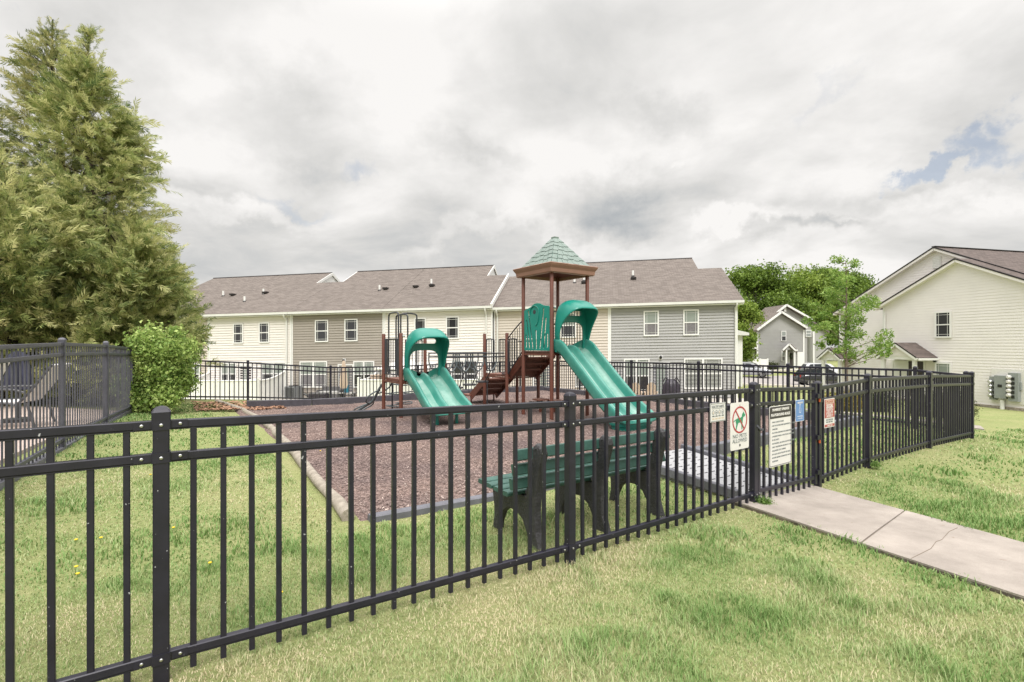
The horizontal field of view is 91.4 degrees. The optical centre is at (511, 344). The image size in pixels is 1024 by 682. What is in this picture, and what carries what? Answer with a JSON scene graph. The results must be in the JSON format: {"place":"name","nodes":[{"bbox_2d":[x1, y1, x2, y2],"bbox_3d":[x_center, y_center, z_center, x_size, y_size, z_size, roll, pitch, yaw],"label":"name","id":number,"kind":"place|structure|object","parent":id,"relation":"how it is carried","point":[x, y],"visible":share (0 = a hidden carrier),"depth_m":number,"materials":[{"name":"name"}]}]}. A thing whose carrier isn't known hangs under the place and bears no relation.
{"place":"outdoors","nodes":[
{"label":"outdoors","id":0,"kind":"place"},
{"bbox_2d":[0,405,115,464],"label":"patio","id":1,"kind":"structure","parent":0,"point":[4,415],"depth_m":9.17,"materials":[{"name":"grey concrete"}]},
{"bbox_2d":[0,351,31,422],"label":"closed parasol","id":2,"kind":"object","parent":1,"relation":"on","point":[9,377],"visible":0.37,"depth_m":8.97,"materials":[{"name":"grey fabric"}]},
{"bbox_2d":[0,363,68,426],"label":"sun lounger","id":3,"kind":"object","parent":1,"relation":"on","point":[4,400],"visible":0.45,"depth_m":8.44,"materials":[{"name":"grey fabric"}]},
{"bbox_2d":[0,351,1023,681],"bbox_3d":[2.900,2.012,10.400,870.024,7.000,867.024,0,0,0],"label":"ground","id":4,"kind":"structure","parent":0,"point":[992,419],"depth_m":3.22,"materials":[{"name":"green plant"}]},
{"bbox_2d":[0,113,35,251],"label":"conifer tree","id":5,"kind":"object","parent":4,"relation":"on","point":[5,131],"visible":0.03,"depth_m":13.72,"materials":[{"name":"green plant"}]},
{"bbox_2d":[0,338,133,479],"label":"iron fence","id":6,"kind":"object","parent":4,"relation":"on","point":[88,410],"visible":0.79,"depth_m":7.09,"materials":[{"name":"black metal"}]},
{"bbox_2d":[0,408,134,490],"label":"kerb strip","id":7,"kind":"object","parent":4,"relation":"on","point":[43,459],"visible":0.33,"depth_m":6.82,"materials":[{"name":"grey concrete"}]},
{"bbox_2d":[0,143,136,405],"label":"conifer tree","id":8,"kind":"object","parent":4,"relation":"on","point":[21,274],"visible":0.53,"depth_m":11.66,"materials":[{"name":"green plant"}]},
{"bbox_2d":[0,15,168,334],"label":"conifer tree","id":9,"kind":"object","parent":4,"relation":"on","point":[26,58],"visible":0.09,"depth_m":13.62,"materials":[{"name":"green plant"}]},
{"bbox_2d":[0,23,211,393],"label":"conifer tree","id":10,"kind":"object","parent":4,"relation":"on","point":[118,126],"visible":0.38,"depth_m":13.31,"materials":[{"name":"green plant"}]},
{"bbox_2d":[5,203,223,405],"bbox_3d":[-10.461,-1.043,13.377,5.046,5.561,4.854,0,0,0],"label":"conifer tree","id":11,"kind":"object","parent":4,"relation":"on","point":[139,263],"visible":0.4,"depth_m":12.43,"materials":[{"name":"green plant"}]},
{"bbox_2d":[115,320,208,412],"bbox_3d":[-8.205,0.547,11.617,1.906,2.284,1.652,0,0,0],"label":"leafy shrub","id":12,"kind":"object","parent":4,"relation":"on","point":[164,373],"visible":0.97,"depth_m":11.29,"materials":[{"name":"green plant"}]},
{"bbox_2d":[180,275,289,376],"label":"town house","id":13,"kind":"structure","parent":4,"relation":"on","point":[219,291],"depth_m":38.47,"materials":[{"name":"beige"}]},
{"bbox_2d":[191,401,287,410],"bbox_3d":[-7.339,1.602,13.399,2.099,0.192,2.139,0,0,-36],"label":"pine straw","id":14,"kind":"object","parent":4,"relation":"on","point":[203,404],"visible":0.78,"depth_m":13.02,"materials":[{"name":"brown plant"}]},
{"bbox_2d":[246,399,311,407],"bbox_3d":[-6.365,1.631,13.716,1.635,0.303,0.100,0,0,-35],"label":"border timber","id":15,"kind":"object","parent":4,"relation":"on","point":[289,402],"visible":0.58,"depth_m":13.67,"materials":[{"name":"plastic"}]},
{"bbox_2d":[204,272,356,385],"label":"town house","id":16,"kind":"structure","parent":4,"relation":"on","point":[240,335],"depth_m":33.46,"materials":[{"name":"beige plastic"}]},
{"bbox_2d":[221,363,236,379],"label":"window","id":17,"kind":"structure","parent":16,"relation":"in","point":[226,364],"depth_m":33.48,"materials":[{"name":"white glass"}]},
{"bbox_2d":[233,323,242,343],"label":"window","id":18,"kind":"structure","parent":16,"relation":"in","point":[237,327],"depth_m":33.37,"materials":[{"name":"white glass"}]},
{"bbox_2d":[239,365,251,379],"bbox_3d":[-17.725,2.364,33.300,0.992,2.026,0.060,0,0,10],"label":"door","id":19,"kind":"structure","parent":16,"relation":"in","point":[240,371],"depth_m":33.31,"materials":[{"name":"white"}]},
{"bbox_2d":[259,322,269,342],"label":"window","id":20,"kind":"structure","parent":16,"relation":"in","point":[264,327],"depth_m":33.02,"materials":[{"name":"white glass"}]},
{"bbox_2d":[261,362,285,378],"bbox_3d":[-15.676,1.903,32.892,1.811,1.532,0.065,0,0,10],"label":"window","id":21,"kind":"structure","parent":16,"relation":"in","point":[263,366],"depth_m":32.92,"materials":[{"name":"white glass"}]},
{"bbox_2d":[45,360,515,400],"bbox_3d":[-6.003,1.195,16.873,15.214,1.993,0.094,0,0,-35],"label":"iron fence","id":22,"kind":"object","parent":4,"relation":"on","point":[330,367],"visible":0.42,"depth_m":16.23,"materials":[{"name":"black metal"}]},
{"bbox_2d":[215,399,354,521],"bbox_3d":[-4.765,1.584,9.448,0.504,0.264,11.870,0,0,-35],"label":"timber log","id":23,"kind":"object","parent":4,"relation":"on","point":[339,502],"visible":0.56,"depth_m":5.63,"materials":[{"name":"beige wood"}]},
{"bbox_2d":[312,396,370,404],"bbox_3d":[-4.988,1.671,14.669,1.678,0.256,0.100,0,0,-35],"label":"border timber","id":24,"kind":"object","parent":4,"relation":"on","point":[336,401],"visible":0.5,"depth_m":14.60,"materials":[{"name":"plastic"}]},
{"bbox_2d":[287,268,424,396],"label":"town house","id":25,"kind":"structure","parent":4,"relation":"on","point":[335,334],"depth_m":32.33,"materials":[{"name":"beige"}]},
{"bbox_2d":[299,361,326,387],"bbox_3d":[-12.860,1.921,32.371,1.951,1.740,0.065,0,0,10],"label":"window","id":26,"kind":"structure","parent":25,"relation":"in","point":[307,363],"depth_m":32.35,"materials":[{"name":"grey"}]},
{"bbox_2d":[315,320,327,341],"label":"window","id":27,"kind":"structure","parent":25,"relation":"in","point":[321,326],"depth_m":32.26,"materials":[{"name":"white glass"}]},
{"bbox_2d":[338,364,353,395],"bbox_3d":[-10.644,2.245,31.989,1.085,2.032,0.060,0,0,10],"label":"door","id":28,"kind":"structure","parent":25,"relation":"in","point":[339,365],"depth_m":31.95,"materials":[{"name":"grey"}]},
{"bbox_2d":[344,319,357,340],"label":"window","id":29,"kind":"structure","parent":25,"relation":"in","point":[350,325],"depth_m":31.89,"materials":[{"name":"white glass"}]},
{"bbox_2d":[353,361,374,387],"bbox_3d":[-9.407,1.877,31.731,1.428,1.711,0.065,0,0,10],"label":"window","id":30,"kind":"structure","parent":25,"relation":"in","point":[355,363],"depth_m":31.76,"materials":[{"name":"white glass"}]},
{"bbox_2d":[0,382,759,681],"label":"iron fence","id":31,"kind":"object","parent":4,"relation":"on","point":[161,424],"visible":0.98,"depth_m":2.72,"materials":[{"name":"black metal"}]},
{"bbox_2d":[710,402,725,422],"bbox_3d":[1.926,0.630,4.674,0.246,0.175,0.004,0,0,-35],"label":"fence sign","id":32,"kind":"object","parent":31,"relation":"attached to","point":[717,412],"visible":1,"depth_m":4.67,"materials":[{"name":"grey"}]},
{"bbox_2d":[730,401,748,450],"bbox_3d":[2.224,0.791,4.880,0.321,0.459,0.005,0,0,-35],"label":"fence sign","id":33,"kind":"object","parent":31,"relation":"attached to","point":[739,425],"visible":1,"depth_m":4.88,"materials":[{"name":"white"}]},
{"bbox_2d":[371,393,417,401],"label":"border timber","id":34,"kind":"object","parent":4,"relation":"on","point":[405,397],"visible":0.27,"depth_m":15.57,"materials":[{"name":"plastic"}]},
{"bbox_2d":[367,492,493,521],"bbox_3d":[-0.534,1.617,5.031,1.828,0.156,0.100,0,0,-34],"label":"border timber","id":35,"kind":"object","parent":4,"relation":"on","point":[422,509],"visible":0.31,"depth_m":4.82,"materials":[{"name":"grey plastic"}]},
{"bbox_2d":[381,265,518,378],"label":"town house","id":36,"kind":"structure","parent":4,"relation":"on","point":[455,304],"depth_m":31.20,"materials":[{"name":"beige"}]},
{"bbox_2d":[414,318,425,329],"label":"window","id":37,"kind":"structure","parent":36,"relation":"in","point":[421,321],"depth_m":31.04,"materials":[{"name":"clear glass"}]},
{"bbox_2d":[446,316,458,338],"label":"window","id":38,"kind":"structure","parent":36,"relation":"in","point":[452,322],"depth_m":30.66,"materials":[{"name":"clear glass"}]},
{"bbox_2d":[451,360,476,378],"bbox_3d":[-2.919,1.783,30.530,1.658,1.700,0.065,0,0,10],"label":"window","id":39,"kind":"structure","parent":36,"relation":"in","point":[461,361],"depth_m":30.52,"materials":[{"name":"clear glass"}]},
{"bbox_2d":[235,390,807,520],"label":"mulch","id":40,"kind":"object","parent":4,"relation":"on","point":[442,456],"visible":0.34,"depth_m":8.11,"materials":[{"name":"brown wood"}]},
{"bbox_2d":[353,236,655,430],"bbox_3d":[-0.400,-0.348,11.472,4.208,4.397,6.538,0,0,-40],"label":"play structure","id":41,"kind":"object","parent":40,"relation":"on","point":[552,260],"visible":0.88,"depth_m":11.41,"materials":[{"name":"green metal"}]},
{"bbox_2d":[510,386,543,391],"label":"border timber","id":42,"kind":"object","parent":4,"relation":"on","point":[527,388],"visible":0.54,"depth_m":18.46,"materials":[{"name":"plastic"}]},
{"bbox_2d":[492,261,609,389],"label":"town house","id":43,"kind":"structure","parent":4,"relation":"on","point":[507,319],"depth_m":30.30,"materials":[{"name":"beige plastic"}]},
{"bbox_2d":[533,366,548,386],"bbox_3d":[1.785,2.101,29.887,1.124,2.113,0.108,0,0,10],"label":"door","id":44,"kind":"structure","parent":43,"relation":"in","point":[548,366],"depth_m":29.89,"materials":[{"name":"grey"}]},
{"bbox_2d":[562,313,575,337],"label":"window","id":45,"kind":"structure","parent":43,"relation":"in","point":[572,314],"depth_m":29.57,"materials":[{"name":"clear glass"}]},
{"bbox_2d":[544,387,584,394],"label":"border timber","id":46,"kind":"object","parent":4,"relation":"on","point":[575,391],"visible":0.46,"depth_m":17.76,"materials":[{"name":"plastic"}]},
{"bbox_2d":[478,428,669,551],"bbox_3d":[0.645,1.201,4.550,1.830,0.865,0.708,0,0,-35],"label":"park bench","id":47,"kind":"object","parent":4,"relation":"on","point":[492,481],"visible":0.65,"depth_m":4.31,"materials":[{"name":"green plastic"}]},
{"bbox_2d":[637,395,683,404],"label":"border timber","id":48,"kind":"object","parent":4,"relation":"on","point":[681,401],"visible":0.19,"depth_m":14.08,"materials":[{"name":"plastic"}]},
{"bbox_2d":[609,257,744,398],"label":"town house","id":49,"kind":"structure","parent":4,"relation":"on","point":[677,310],"depth_m":28.73,"materials":[{"name":"grey"}]},
{"bbox_2d":[624,358,649,392],"bbox_3d":[7.199,1.796,28.881,1.449,2.010,0.065,0,0,10],"label":"window","id":50,"kind":"structure","parent":49,"relation":"in","point":[625,360],"depth_m":28.84,"materials":[{"name":"clear glass"}]},
{"bbox_2d":[644,310,658,335],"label":"window","id":51,"kind":"structure","parent":49,"relation":"in","point":[651,318],"depth_m":28.73,"materials":[{"name":"grey"}]},
{"bbox_2d":[654,362,669,393],"bbox_3d":[8.525,2.022,28.639,1.017,2.047,0.108,0,0,10],"label":"door","id":52,"kind":"structure","parent":49,"relation":"in","point":[664,371],"depth_m":28.66,"materials":[{"name":"grey"}]},
{"bbox_2d":[683,309,698,335],"bbox_3d":[10.146,-1.265,28.335,0.853,1.483,0.065,0,0,10],"label":"window","id":53,"kind":"structure","parent":49,"relation":"in","point":[691,316],"depth_m":28.33,"materials":[{"name":"grey glass"}]},
{"bbox_2d":[684,358,722,388],"bbox_3d":[10.783,1.620,28.217,2.068,1.770,0.065,0,0,10],"label":"window","id":54,"kind":"structure","parent":49,"relation":"in","point":[686,360],"depth_m":28.19,"materials":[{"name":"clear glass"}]},
{"bbox_2d":[688,400,729,411],"bbox_3d":[5.415,1.615,12.872,0.100,0.204,1.976,0,0,-35],"label":"border timber","id":55,"kind":"object","parent":4,"relation":"on","point":[697,404],"visible":0.23,"depth_m":13.39,"materials":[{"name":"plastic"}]},
{"bbox_2d":[632,444,796,497],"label":"entry ramp","id":56,"kind":"structure","parent":4,"relation":"on","point":[680,466],"depth_m":6.12,"materials":[{"name":"grey plastic"}]},
{"bbox_2d":[696,432,767,454],"bbox_3d":[3.474,1.578,7.806,1.977,0.214,0.100,0,0,-35],"label":"border timber","id":57,"kind":"object","parent":4,"relation":"on","point":[721,447],"visible":0.08,"depth_m":7.55,"materials":[{"name":"grey plastic"}]},
{"bbox_2d":[738,330,748,386],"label":"town house","id":58,"kind":"structure","parent":4,"relation":"on","point":[741,334],"depth_m":35.40,"materials":[{"name":"white plastic"}]},
{"bbox_2d":[519,360,968,428],"bbox_3d":[4.427,1.273,15.265,0.074,1.695,14.414,0,0,-35],"label":"iron fence","id":59,"kind":"object","parent":4,"relation":"on","point":[915,370],"visible":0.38,"depth_m":13.36,"materials":[{"name":"black metal"}]},
{"bbox_2d":[738,297,768,361],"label":"leafy tree","id":60,"kind":"object","parent":4,"relation":"on","point":[748,313],"visible":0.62,"depth_m":61.03,"materials":[{"name":"green plant"}]},
{"bbox_2d":[753,358,768,368],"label":"privacy fence","id":61,"kind":"object","parent":4,"relation":"on","point":[763,362],"visible":0.23,"depth_m":65.00,"materials":[{"name":"white plastic"}]},
{"bbox_2d":[725,259,818,357],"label":"leafy tree","id":62,"kind":"object","parent":4,"relation":"on","point":[757,284],"visible":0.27,"depth_m":89.88,"materials":[{"name":"green plant"}]},
{"bbox_2d":[767,425,807,438],"bbox_3d":[5.085,1.578,8.922,1.858,0.214,0.100,0,0,-35],"label":"border timber","id":63,"kind":"object","parent":4,"relation":"on","point":[800,431],"visible":0.12,"depth_m":8.89,"materials":[{"name":"grey plastic"}]},
{"bbox_2d":[748,304,829,368],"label":"house","id":64,"kind":"structure","parent":4,"relation":"on","point":[786,335],"depth_m":68.00,"materials":[{"name":"grey"}]},
{"bbox_2d":[797,352,802,365],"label":"garage door","id":65,"kind":"structure","parent":64,"relation":"in","point":[799,354],"depth_m":67.90,"materials":[{"name":"white"}]},
{"bbox_2d":[761,408,853,419],"bbox_3d":[6.554,1.594,11.228,0.100,0.244,1.980,0,0,-35],"label":"border timber","id":66,"kind":"object","parent":4,"relation":"on","point":[806,414],"visible":0.12,"depth_m":11.13,"materials":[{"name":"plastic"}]},
{"bbox_2d":[776,263,841,337],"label":"leafy tree","id":67,"kind":"object","parent":4,"relation":"on","point":[807,283],"visible":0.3,"depth_m":94.35,"materials":[{"name":"green plant"}]},
{"bbox_2d":[806,263,845,345],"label":"leafy tree","id":68,"kind":"object","parent":4,"relation":"on","point":[826,271],"depth_m":102.19,"materials":[{"name":"green plant"}]},
{"bbox_2d":[825,416,857,432],"bbox_3d":[6.524,1.578,9.918,1.558,0.214,0.100,0,0,-35],"label":"border timber","id":69,"kind":"object","parent":4,"relation":"on","point":[844,424],"visible":0.12,"depth_m":9.89,"materials":[{"name":"grey plastic"}]},
{"bbox_2d":[825,389,861,411],"bbox_3d":[12.500,2.162,19.019,1.936,1.059,1.294,0,0,0],"label":"clipped bush","id":70,"kind":"object","parent":4,"relation":"on","point":[848,402],"visible":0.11,"depth_m":18.83,"materials":[{"name":"green plant"}]},
{"bbox_2d":[809,267,878,346],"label":"leafy tree","id":71,"kind":"object","parent":4,"relation":"on","point":[861,284],"visible":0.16,"depth_m":92.93,"materials":[{"name":"green plant"}]},
{"bbox_2d":[800,254,895,380],"bbox_3d":[13.880,-0.541,20.489,3.291,6.541,2.664,0,0,0],"label":"young maple","id":72,"kind":"object","parent":4,"relation":"on","point":[849,317],"visible":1,"depth_m":20.46,"materials":[{"name":"green plant"}]},
{"bbox_2d":[853,387,901,411],"bbox_3d":[15.365,2.337,21.068,1.871,1.230,1.334,0,0,0],"label":"clipped bush","id":73,"kind":"object","parent":4,"relation":"on","point":[880,402],"visible":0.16,"depth_m":20.77,"materials":[{"name":"green plant"}]},
{"bbox_2d":[814,371,974,486],"bbox_3d":[6.072,1.182,7.586,6.114,1.602,0.074,0,0,-35],"label":"iron fence","id":74,"kind":"object","parent":4,"relation":"on","point":[953,421],"visible":0.99,"depth_m":7.15,"materials":[{"name":"black metal"}]},
{"bbox_2d":[757,383,821,497],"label":"metal gate","id":75,"kind":"structure","parent":74,"relation":"attached to","point":[813,438],"depth_m":5.53,"materials":[{"name":"black metal"}]},
{"bbox_2d":[769,404,794,467],"bbox_3d":[2.890,0.963,5.341,0.529,0.638,0.006,0,0,-35],"label":"fence sign","id":76,"kind":"object","parent":75,"relation":"attached to","point":[780,433],"visible":1,"depth_m":5.31,"materials":[{"name":"grey"}]},
{"bbox_2d":[795,399,803,421],"bbox_3d":[3.200,0.731,5.556,0.191,0.239,0.006,0,0,-35],"label":"fence sign","id":77,"kind":"object","parent":75,"relation":"attached to","point":[799,410],"visible":1,"depth_m":5.55,"materials":[{"name":"blue"}]},
{"bbox_2d":[824,398,834,427],"bbox_3d":[3.788,0.813,5.963,0.265,0.343,0.007,0,0,-35],"label":"fence sign","id":78,"kind":"object","parent":74,"relation":"attached to","point":[829,412],"visible":1,"depth_m":5.96,"materials":[{"name":"orange"}]},
{"bbox_2d":[816,246,1023,410],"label":"gable house","id":79,"kind":"structure","parent":4,"relation":"on","point":[959,310],"depth_m":27.16,"materials":[{"name":"beige"}]},
{"bbox_2d":[892,360,906,395],"bbox_3d":[23.108,1.960,29.800,0.060,2.080,0.910,0,0,-14],"label":"door","id":80,"kind":"structure","parent":79,"relation":"in","point":[896,364],"depth_m":29.75,"materials":[{"name":"silver metal"}]},
{"bbox_2d":[907,360,924,395],"bbox_3d":[23.333,1.935,28.877,0.060,2.130,1.010,0,0,-14],"label":"door","id":81,"kind":"structure","parent":79,"relation":"in","point":[920,363],"depth_m":28.73,"materials":[{"name":"grey"}]},
{"bbox_2d":[934,311,951,337],"bbox_3d":[23.653,-1.102,27.444,0.065,1.446,0.829,0,0,-14],"label":"window","id":82,"kind":"structure","parent":79,"relation":"in","point":[943,320],"depth_m":27.41,"materials":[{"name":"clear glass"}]},
{"bbox_2d":[935,362,951,379],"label":"window","id":83,"kind":"structure","parent":79,"relation":"in","point":[939,366],"depth_m":27.41,"materials":[{"name":"grey"}]},
{"bbox_2d":[919,389,982,420],"bbox_3d":[14.729,2.027,16.812,1.878,1.170,1.436,0,0,-29],"label":"clipped bush","id":84,"kind":"object","parent":4,"relation":"on","point":[975,410],"visible":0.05,"depth_m":16.56,"materials":[{"name":"green plant"}]},
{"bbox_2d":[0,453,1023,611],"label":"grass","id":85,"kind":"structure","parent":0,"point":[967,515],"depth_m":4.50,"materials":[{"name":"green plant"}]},
{"bbox_2d":[0,0,1023,350],"label":"sky","id":86,"kind":"structure","parent":0,"point":[343,138],"materials":[{"name":"white"}]},
{"bbox_2d":[45,403,1023,489],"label":"grass","id":87,"kind":"structure","parent":0,"point":[985,458],"depth_m":7.75,"materials":[{"name":"green plant"}]},
{"bbox_2d":[286,392,807,512],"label":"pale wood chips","id":88,"kind":"object","parent":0,"point":[463,443],"visible":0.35,"depth_m":7.92,"materials":[{"name":"beige wood"}]},
{"bbox_2d":[681,398,743,402],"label":"patio","id":89,"kind":"structure","parent":0,"point":[729,400],"depth_m":27.41,"materials":[{"name":"concrete"}]},
{"bbox_2d":[644,382,657,394],"bbox_3d":[7.534,2.550,27.169,0.750,1.067,0.811,0,0,10],"label":"adirondack chair","id":90,"kind":"object","parent":89,"relation":"on","point":[654,390],"visible":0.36,"depth_m":26.87,"materials":[{"name":"brown wood"}]},
{"bbox_2d":[663,378,678,393],"bbox_3d":[8.608,2.411,27.048,0.900,1.300,0.832,0,0,-26],"label":"covered grill","id":91,"kind":"object","parent":89,"relation":"on","point":[664,388],"visible":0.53,"depth_m":26.81,"materials":[{"name":"black fabric"}]},
{"bbox_2d":[743,383,808,386],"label":"sidewalk","id":92,"kind":"structure","parent":0,"point":[775,385],"depth_m":46.16,"materials":[{"name":"concrete"}]},
{"bbox_2d":[743,375,826,384],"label":"road","id":93,"kind":"structure","parent":0,"point":[770,380],"depth_m":54.38,"materials":[{"name":"grey asphalt"}]},
{"bbox_2d":[743,362,771,377],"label":"parked car","id":94,"kind":"object","parent":93,"relation":"on","point":[755,368],"visible":0.18,"depth_m":57.05,"materials":[{"name":"silver metal"}]},
{"bbox_2d":[794,368,837,384],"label":"parked car","id":95,"kind":"object","parent":93,"relation":"on","point":[830,379],"visible":0.48,"depth_m":48.81,"materials":[{"name":"black paint"}]},
{"bbox_2d":[802,363,837,373],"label":"parked car","id":96,"kind":"object","parent":93,"relation":"on","point":[819,365],"visible":0.12,"depth_m":59.45,"materials":[{"name":"white paint"}]},
{"bbox_2d":[735,483,903,543],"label":"sidewalk","id":97,"kind":"structure","parent":0,"point":[832,512],"depth_m":4.79,"materials":[{"name":"concrete"}]},
{"bbox_2d":[753,494,774,504],"bbox_3d":[2.531,1.573,5.031,0.234,0.138,0.186,0,0,0],"label":"weed","id":98,"kind":"object","parent":97,"relation":"on","point":[764,501],"visible":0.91,"depth_m":5.01,"materials":[{"name":"green plant"}]},
{"bbox_2d":[728,403,983,429],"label":"sidewalk","id":99,"kind":"structure","parent":0,"point":[977,427],"depth_m":12.01,"materials":[{"name":"concrete"}]},
{"bbox_2d":[735,504,1023,600],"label":"sidewalk edge","id":100,"kind":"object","parent":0,"point":[820,532],"depth_m":3.81,"materials":[{"name":"grey concrete"}]},
{"bbox_2d":[862,511,1023,601],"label":"sidewalk","id":101,"kind":"structure","parent":0,"point":[994,561],"depth_m":3.84,"materials":[{"name":"concrete"}]},
{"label":"patio","id":102,"kind":"structure","parent":0,"visible":0},
{"bbox_2d":[184,368,285,399],"bbox_3d":[-17.823,2.661,31.844,5.949,2.263,2.852,0,0,11],"label":"privacy fence","id":103,"kind":"object","parent":102,"relation":"on","point":[240,386],"visible":0.43,"depth_m":30.55,"materials":[{"name":"white plastic"}]},
{"bbox_2d":[284,385,301,397],"bbox_3d":[-14.038,3.032,32.101,0.800,0.810,0.766,0,0,10],"label":"air conditioner","id":104,"kind":"object","parent":102,"relation":"on","point":[293,391],"visible":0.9,"depth_m":31.77,"materials":[{"name":"silver metal"}]},
{"bbox_2d":[308,392,328,397],"bbox_3d":[-11.552,3.115,29.869,1.100,0.470,0.600,0,0,10],"label":"wicker ottoman","id":105,"kind":"object","parent":102,"relation":"on","point":[318,395],"visible":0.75,"depth_m":29.60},
{"bbox_2d":[316,386,344,397],"bbox_3d":[-11.235,2.979,31.034,1.600,0.720,0.755,0,0,10],"label":"wicker loveseat","id":106,"kind":"object","parent":102,"relation":"on","point":[324,389],"visible":0.41,"depth_m":30.96,"materials":[{"name":"grey wicker"}]},
{"bbox_2d":[340,360,347,396],"bbox_3d":[-10.134,2.144,30.115,0.462,2.450,0.462,0,0,33],"label":"closed parasol","id":107,"kind":"object","parent":102,"relation":"on","point":[343,374],"visible":0.73,"depth_m":30.00,"materials":[{"name":"beige fabric"}]},
{"bbox_2d":[374,358,434,371],"bbox_3d":[-6.330,2.031,29.513,3.234,2.550,3.234,0,0,-35],"label":"patio umbrella","id":108,"kind":"object","parent":102,"relation":"on","point":[379,368],"visible":0.11,"depth_m":28.73,"materials":[{"name":"white fabric"}]},
{"bbox_2d":[357,367,490,396],"bbox_3d":[-5.101,2.451,29.421,7.319,2.286,2.734,0,0,11],"label":"privacy fence","id":109,"kind":"object","parent":102,"relation":"on","point":[363,387],"visible":0.29,"depth_m":28.66,"materials":[{"name":"white plastic"}]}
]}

